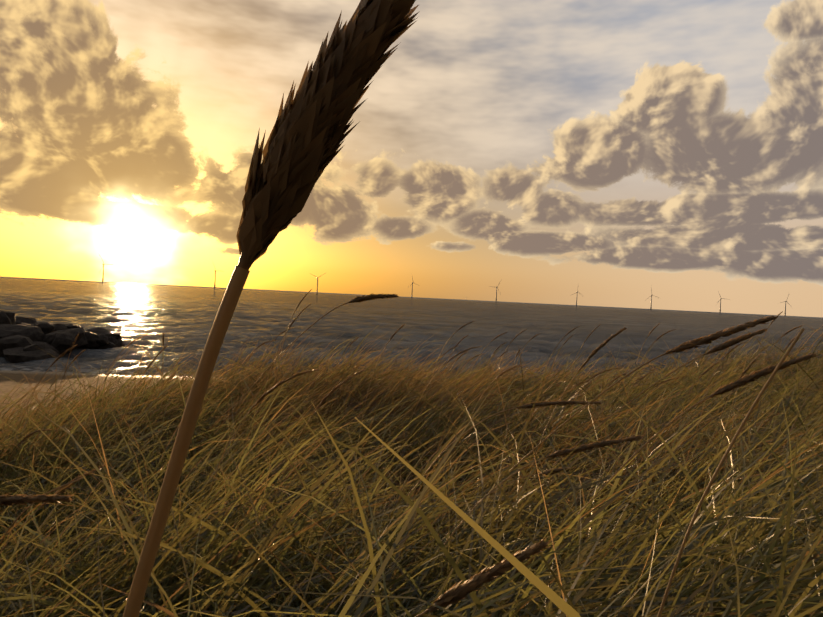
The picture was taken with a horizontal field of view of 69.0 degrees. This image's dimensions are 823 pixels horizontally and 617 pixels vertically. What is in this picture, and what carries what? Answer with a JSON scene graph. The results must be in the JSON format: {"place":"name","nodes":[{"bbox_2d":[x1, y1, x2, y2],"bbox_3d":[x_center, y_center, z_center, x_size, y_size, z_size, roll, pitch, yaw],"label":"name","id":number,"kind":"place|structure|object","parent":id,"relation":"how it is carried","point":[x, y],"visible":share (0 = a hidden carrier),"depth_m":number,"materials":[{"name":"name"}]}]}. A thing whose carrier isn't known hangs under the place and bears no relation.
{"place":"outdoors","nodes":[
{"label":"outdoors","id":0,"kind":"place"},
{"bbox_2d":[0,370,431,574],"bbox_3d":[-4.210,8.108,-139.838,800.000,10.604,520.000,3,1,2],"label":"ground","id":1,"kind":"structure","parent":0,"point":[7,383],"depth_m":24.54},
{"bbox_2d":[0,310,124,362],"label":"rocks","id":2,"kind":"object","parent":1,"relation":"on","point":[23,339],"visible":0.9,"depth_m":36.08,"materials":[{"name":"grey stone"}]},
{"bbox_2d":[0,0,821,616],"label":"wheat stalks","id":3,"kind":"object","parent":1,"relation":"on","point":[304,142],"visible":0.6,"depth_m":0.11,"materials":[{"name":"brown plant"}]},
{"bbox_2d":[0,323,822,616],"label":"marram grass","id":4,"kind":"structure","parent":1,"relation":"on","point":[353,529],"depth_m":1.45,"materials":[{"name":"plant"}]},
{"bbox_2d":[0,277,822,318],"bbox_3d":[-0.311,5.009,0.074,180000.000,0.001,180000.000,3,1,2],"label":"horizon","id":5,"kind":"structure","parent":0,"point":[417,297],"depth_m":5094.97,"materials":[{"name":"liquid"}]},
{"bbox_2d":[100,256,112,282],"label":"wind turbine","id":6,"kind":"object","parent":5,"relation":"on","point":[103,271],"visible":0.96,"depth_m":3041.28,"materials":[{"name":"grey paint"}]},
{"bbox_2d":[0,278,822,385],"bbox_3d":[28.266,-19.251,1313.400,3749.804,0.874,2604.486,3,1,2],"label":"sea waves","id":7,"kind":"object","parent":5,"relation":"on","point":[176,315],"visible":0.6,"depth_m":87.68,"materials":[{"name":"liquid"}]},
{"bbox_2d":[0,0,822,316],"label":"sky","id":8,"kind":"structure","parent":0,"point":[611,153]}
]}

